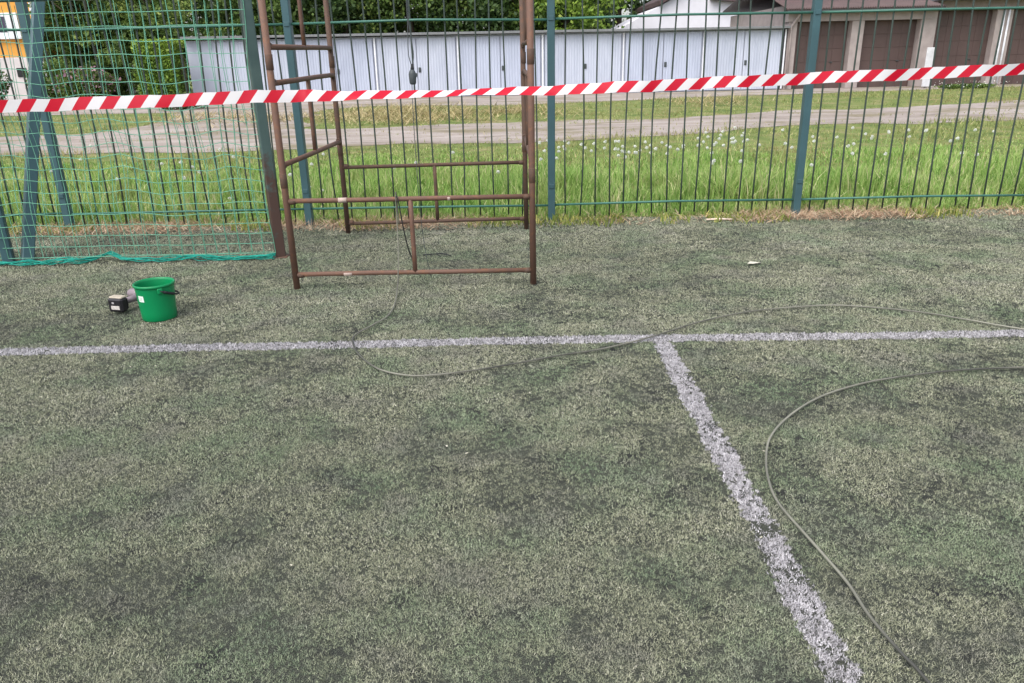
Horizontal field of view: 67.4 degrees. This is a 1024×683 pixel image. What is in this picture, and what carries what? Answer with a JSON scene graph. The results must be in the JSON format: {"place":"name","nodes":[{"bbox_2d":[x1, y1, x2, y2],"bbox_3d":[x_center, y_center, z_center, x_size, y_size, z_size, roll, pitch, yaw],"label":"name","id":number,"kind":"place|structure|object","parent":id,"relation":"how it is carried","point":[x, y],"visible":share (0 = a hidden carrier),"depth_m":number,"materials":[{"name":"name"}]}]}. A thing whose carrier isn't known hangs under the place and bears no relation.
{"place":"outdoors","nodes":[
{"label":"outdoors","id":0,"kind":"place"},
{"bbox_2d":[76,106,365,135],"bbox_3d":[-7.539,-6.264,21.552,6.437,0.113,8.300,-1,20,0],"label":"gravel crossing","id":1,"kind":"object","parent":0,"point":[147,129],"visible":0.44,"depth_m":19.54,"materials":[{"name":"grey gravel"}]},
{"bbox_2d":[132,0,647,67],"label":"sky","id":2,"kind":"structure","parent":0,"point":[627,12],"materials":[{"name":"white"}]},
{"bbox_2d":[0,208,1023,682],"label":"sports field","id":3,"kind":"structure","parent":0,"point":[712,651],"depth_m":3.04,"materials":[{"name":"green plastic"}]},
{"bbox_2d":[108,288,136,311],"bbox_3d":[-2.578,-0.285,5.242,0.238,0.104,0.270,4,21,14],"label":"cordless drill","id":4,"kind":"object","parent":3,"relation":"on","point":[118,303],"visible":0.66,"depth_m":5.14,"materials":[{"name":"black plastic"}]},
{"bbox_2d":[0,0,289,265],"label":"football goal","id":5,"kind":"object","parent":3,"relation":"on","point":[31,146],"visible":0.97,"depth_m":6.40,"materials":[{"name":"fabric"}]},
{"bbox_2d":[132,277,179,321],"bbox_3d":[-2.325,-0.276,5.045,0.270,0.244,0.268,-1,20,0],"label":"plastic bucket","id":6,"kind":"object","parent":3,"relation":"on","point":[156,298],"visible":1,"depth_m":4.97,"materials":[{"name":"green plastic"}]},
{"bbox_2d":[258,0,535,289],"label":"scaffold tower","id":7,"kind":"structure","parent":3,"relation":"on","point":[528,218],"depth_m":5.62,"materials":[{"name":"brown metal"}]},
{"bbox_2d":[396,196,411,257],"bbox_3d":[-0.768,-0.808,5.526,0.098,0.498,0.081,-6,21,-13],"label":"black cord","id":8,"kind":"object","parent":7,"relation":"hanging from","point":[403,226],"visible":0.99,"depth_m":5.48,"materials":[{"name":"rubber"}]},
{"bbox_2d":[406,0,430,274],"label":"hanging cable","id":9,"kind":"object","parent":7,"relation":"hanging from","point":[412,76],"visible":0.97,"depth_m":5.27,"materials":[{"name":"grey plastic"}]},
{"bbox_2d":[423,253,450,256],"bbox_3d":[-0.633,-0.737,6.500,0.239,0.022,0.086,8,22,24],"label":"twig","id":10,"kind":"object","parent":3,"relation":"on","point":[437,254],"visible":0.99,"depth_m":6.49,"materials":[{"name":"wood"}]},
{"bbox_2d":[0,0,1023,229],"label":"metal fence","id":11,"kind":"object","parent":3,"relation":"on","point":[815,12],"visible":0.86,"depth_m":7.55,"materials":[{"name":"green metal"}]},
{"bbox_2d":[0,329,1023,355],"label":"line marking","id":12,"kind":"object","parent":3,"relation":"on","point":[92,349],"visible":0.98,"depth_m":4.50,"materials":[{"name":"white paint"}]},
{"bbox_2d":[8,200,1023,237],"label":"dry straw","id":13,"kind":"object","parent":3,"relation":"on","point":[859,213],"visible":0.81,"depth_m":7.77,"materials":[{"name":"beige plant"}]},
{"bbox_2d":[8,202,1023,237],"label":"weeds","id":14,"kind":"object","parent":3,"relation":"on","point":[930,211],"visible":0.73,"depth_m":7.74,"materials":[{"name":"brown plant"}]},
{"bbox_2d":[40,256,1003,607],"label":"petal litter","id":15,"kind":"object","parent":3,"relation":"on","point":[446,446],"visible":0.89,"depth_m":3.78,"materials":[{"name":"white plant"}]},
{"bbox_2d":[352,192,1023,682],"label":"power cable","id":16,"kind":"object","parent":3,"relation":"on","point":[906,658],"visible":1,"depth_m":3.94,"materials":[{"name":"rubber"}]},
{"bbox_2d":[706,218,732,219],"bbox_3d":[2.073,-1.222,7.662,0.261,0.023,0.022,0,20,3],"label":"wooden stick","id":17,"kind":"object","parent":3,"relation":"on","point":[719,219],"visible":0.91,"depth_m":7.65,"materials":[{"name":"brown wood"}]},
{"bbox_2d":[654,341,863,682],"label":"line marking","id":18,"kind":"object","parent":3,"relation":"on","point":[674,362],"visible":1,"depth_m":2.72,"materials":[{"name":"white paint"}]},
{"bbox_2d":[0,135,1023,229],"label":"tall grass","id":19,"kind":"structure","parent":0,"point":[573,180],"depth_m":9.14,"materials":[{"name":"green plant"}]},
{"bbox_2d":[0,74,1023,230],"bbox_3d":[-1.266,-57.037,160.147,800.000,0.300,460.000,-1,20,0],"label":"ground","id":20,"kind":"structure","parent":0,"point":[833,104],"depth_m":15.00,"materials":[{"name":"green plant"}]},
{"bbox_2d":[0,2,135,99],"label":"orange house","id":21,"kind":"structure","parent":20,"relation":"on","point":[21,89],"depth_m":33.58,"materials":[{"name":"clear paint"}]},
{"bbox_2d":[0,13,22,38],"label":"window","id":22,"kind":"structure","parent":21,"relation":"in","point":[7,18],"depth_m":33.09,"materials":[{"name":"white glass"}]},
{"bbox_2d":[61,6,141,94],"bbox_3d":[-19.241,-14.968,36.212,6.225,6.639,5.161,-1,20,0],"label":"leafy tree","id":23,"kind":"object","parent":20,"relation":"on","point":[114,93],"visible":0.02,"depth_m":36.64,"materials":[{"name":"green plant"}]},
{"bbox_2d":[95,0,202,90],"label":"leafy tree","id":24,"kind":"object","parent":20,"relation":"on","point":[123,11],"visible":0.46,"depth_m":30.48,"materials":[{"name":"green plant"}]},
{"bbox_2d":[124,0,231,90],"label":"leafy tree","id":25,"kind":"object","parent":20,"relation":"on","point":[200,22],"visible":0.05,"depth_m":36.45,"materials":[{"name":"green plant"}]},
{"bbox_2d":[185,0,270,39],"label":"leafy tree","id":26,"kind":"object","parent":20,"relation":"on","point":[216,17],"visible":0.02,"depth_m":40.05,"materials":[{"name":"green plant"}]},
{"bbox_2d":[201,0,293,40],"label":"leafy tree","id":27,"kind":"object","parent":20,"relation":"on","point":[276,11],"visible":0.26,"depth_m":34.16,"materials":[{"name":"green plant"}]},
{"bbox_2d":[224,0,349,38],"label":"leafy tree","id":28,"kind":"object","parent":20,"relation":"on","point":[295,16],"visible":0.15,"depth_m":35.74,"materials":[{"name":"green plant"}]},
{"bbox_2d":[291,0,404,38],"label":"leafy tree","id":29,"kind":"object","parent":20,"relation":"on","point":[338,7],"visible":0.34,"depth_m":35.34,"materials":[{"name":"green plant"}]},
{"bbox_2d":[296,1,417,34],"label":"leafy tree","id":30,"kind":"object","parent":20,"relation":"on","point":[340,28],"visible":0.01,"depth_m":40.85,"materials":[{"name":"green plant"}]},
{"bbox_2d":[350,0,476,33],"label":"leafy tree","id":31,"kind":"object","parent":20,"relation":"on","point":[403,11],"visible":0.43,"depth_m":35.76,"materials":[{"name":"green plant"}]},
{"bbox_2d":[398,0,484,30],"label":"leafy tree","id":32,"kind":"object","parent":20,"relation":"on","point":[442,11],"visible":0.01,"depth_m":40.47,"materials":[{"name":"green plant"}]},
{"bbox_2d":[101,91,787,129],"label":"dry grass heaps","id":33,"kind":"object","parent":20,"relation":"on","point":[410,109],"visible":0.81,"depth_m":20.95,"materials":[{"name":"beige plant"}]},
{"bbox_2d":[410,0,519,32],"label":"leafy tree","id":34,"kind":"object","parent":20,"relation":"on","point":[495,9],"visible":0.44,"depth_m":35.22,"materials":[{"name":"green plant"}]},
{"bbox_2d":[453,0,576,27],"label":"leafy tree","id":35,"kind":"object","parent":20,"relation":"on","point":[515,8],"visible":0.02,"depth_m":39.99,"materials":[{"name":"green plant"}]},
{"bbox_2d":[465,0,590,30],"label":"leafy tree","id":36,"kind":"object","parent":20,"relation":"on","point":[539,15],"visible":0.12,"depth_m":35.56,"materials":[{"name":"green plant"}]},
{"bbox_2d":[509,0,634,29],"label":"leafy tree","id":37,"kind":"object","parent":20,"relation":"on","point":[577,13],"visible":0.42,"depth_m":35.13,"materials":[{"name":"green plant"}]},
{"bbox_2d":[539,0,612,28],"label":"leafy tree","id":38,"kind":"object","parent":20,"relation":"on","point":[603,13],"visible":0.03,"depth_m":41.83,"materials":[{"name":"green plant"}]},
{"bbox_2d":[589,0,650,28],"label":"leafy tree","id":39,"kind":"object","parent":20,"relation":"on","point":[637,4],"visible":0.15,"depth_m":45.99,"materials":[{"name":"green plant"}]},
{"bbox_2d":[934,83,996,88],"bbox_3d":[16.358,-9.206,27.646,2.225,0.221,0.771,-1,20,0],"label":"weed patch","id":40,"kind":"object","parent":20,"relation":"on","point":[958,86],"visible":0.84,"depth_m":27.51,"materials":[{"name":"green plant"}]},
{"bbox_2d":[0,100,1023,155],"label":"gravel path","id":41,"kind":"structure","parent":0,"point":[440,133],"depth_m":16.95,"materials":[{"name":"grey gravel"}]},
{"bbox_2d":[0,63,1023,112],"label":"barrier tape","id":42,"kind":"object","parent":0,"point":[145,101],"visible":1,"depth_m":4.48,"materials":[{"name":"red plastic"}]},
{"bbox_2d":[0,84,1023,115],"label":"forecourt","id":43,"kind":"structure","parent":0,"point":[511,99],"depth_m":27.29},
{"bbox_2d":[0,69,12,99],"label":"shrub","id":44,"kind":"object","parent":43,"relation":"on","point":[3,88],"visible":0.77,"depth_m":31.47,"materials":[{"name":"green plant"}]},
{"bbox_2d":[22,58,71,98],"bbox_3d":[-17.848,-10.071,29.701,1.959,1.826,1.629,-1,20,0],"label":"shrub","id":45,"kind":"object","parent":43,"relation":"on","point":[47,77],"visible":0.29,"depth_m":29.41,"materials":[{"name":"green plant"}]},
{"bbox_2d":[28,0,124,81],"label":"leafy tree","id":46,"kind":"object","parent":43,"relation":"on","point":[52,46],"visible":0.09,"depth_m":32.68,"materials":[{"name":"green plant"}]},
{"bbox_2d":[27,0,132,95],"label":"leafy tree","id":47,"kind":"object","parent":43,"relation":"on","point":[62,23],"visible":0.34,"depth_m":31.50,"materials":[{"name":"green plant"}]},
{"bbox_2d":[48,65,120,97],"bbox_3d":[-16.441,-9.851,29.467,2.595,1.509,1.724,-1,20,0],"label":"flowering shrub","id":48,"kind":"object","parent":43,"relation":"on","point":[110,86],"visible":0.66,"depth_m":29.12,"materials":[{"name":"green plant"}]},
{"bbox_2d":[130,36,190,94],"bbox_3d":[-12.614,-9.772,27.814,1.704,2.376,1.557,-1,20,0],"label":"clipped hedge","id":49,"kind":"object","parent":43,"relation":"on","point":[169,78],"visible":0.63,"depth_m":27.25,"materials":[{"name":"green plant"}]},
{"bbox_2d":[162,91,205,109],"bbox_3d":[-11.098,-8.076,25.695,2.276,0.629,1.071,-1,20,0],"label":"shrub","id":50,"kind":"object","parent":43,"relation":"on","point":[186,107],"visible":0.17,"depth_m":25.62,"materials":[{"name":"green plant"}]},
{"bbox_2d":[180,26,790,96],"bbox_3d":[-1.008,-11.618,31.893,22.740,2.460,6.500,-1,20,0],"label":"garage row","id":51,"kind":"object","parent":43,"relation":"on","point":[759,38],"visible":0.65,"depth_m":29.05,"materials":[{"name":"metal"}]},
{"bbox_2d":[213,41,289,91],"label":"garage door","id":52,"kind":"structure","parent":51,"relation":"in","point":[239,49],"depth_m":29.07,"materials":[{"name":"white metal"}]},
{"bbox_2d":[295,39,375,90],"bbox_3d":[-6.681,-10.320,29.109,2.880,2.090,0.065,-1,20,0],"label":"garage door","id":53,"kind":"structure","parent":51,"relation":"in","point":[343,47],"depth_m":29.08,"materials":[{"name":"white metal"}]},
{"bbox_2d":[376,37,456,90],"bbox_3d":[-3.591,-10.389,29.109,2.940,2.090,0.065,-1,20,0],"label":"garage door","id":54,"kind":"structure","parent":51,"relation":"in","point":[437,58],"depth_m":29.09,"materials":[{"name":"white metal"}]},
{"bbox_2d":[460,35,540,88],"bbox_3d":[-0.432,-10.459,29.109,3.020,2.090,0.065,-1,20,0],"label":"garage door","id":55,"kind":"structure","parent":51,"relation":"in","point":[511,43],"depth_m":29.09,"materials":[{"name":"white metal"}]},
{"bbox_2d":[545,33,620,85],"bbox_3d":[2.692,-10.528,29.109,2.870,2.090,0.065,-1,20,0],"label":"garage door","id":56,"kind":"structure","parent":51,"relation":"in","point":[574,51],"depth_m":29.07,"materials":[{"name":"white metal"}]},
{"bbox_2d":[625,32,701,90],"bbox_3d":[5.731,-10.595,29.109,2.850,2.090,0.065,-1,20,0],"label":"garage door","id":57,"kind":"structure","parent":51,"relation":"in","point":[695,38],"depth_m":29.06,"materials":[{"name":"white metal"}]},
{"bbox_2d":[704,30,781,89],"bbox_3d":[8.771,-10.663,29.109,2.870,2.090,0.065,-1,20,0],"label":"garage door","id":58,"kind":"structure","parent":51,"relation":"in","point":[759,38],"depth_m":29.06,"materials":[{"name":"white metal"}]},
{"bbox_2d":[723,0,1023,88],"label":"brown garage block","id":59,"kind":"structure","parent":43,"relation":"on","point":[958,48],"depth_m":29.16,"materials":[{"name":"grey concrete"}]},
{"bbox_2d":[791,21,848,88],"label":"garage door","id":60,"kind":"structure","parent":59,"relation":"in","point":[836,37],"depth_m":29.33,"materials":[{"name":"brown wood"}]},
{"bbox_2d":[857,20,916,86],"bbox_3d":[14.279,-11.016,29.418,2.100,2.390,0.115,-1,20,0],"label":"garage door","id":61,"kind":"structure","parent":59,"relation":"in","point":[900,27],"depth_m":29.33,"materials":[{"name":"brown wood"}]},
{"bbox_2d":[931,10,992,85],"bbox_3d":[17.026,-11.205,29.362,2.200,2.670,0.072,-1,20,0],"label":"garage door","id":62,"kind":"structure","parent":59,"relation":"in","point":[958,48],"depth_m":29.24,"materials":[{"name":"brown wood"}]},
{"bbox_2d":[1000,9,1023,83],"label":"garage door","id":63,"kind":"structure","parent":59,"relation":"in","point":[1017,48],"depth_m":29.33,"materials":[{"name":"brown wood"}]},
{"bbox_2d":[921,47,934,87],"bbox_3d":[15.330,-10.091,28.296,0.280,1.400,0.105,-1,20,0],"label":"white marker post","id":64,"kind":"object","parent":43,"relation":"on","point":[928,61],"visible":0.8,"depth_m":28.18,"materials":[{"name":"white plastic"}]},
{"bbox_2d":[611,0,735,28],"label":"white house","id":65,"kind":"structure","parent":0,"point":[668,7],"depth_m":38.82,"materials":[{"name":"white paint"}]}
]}

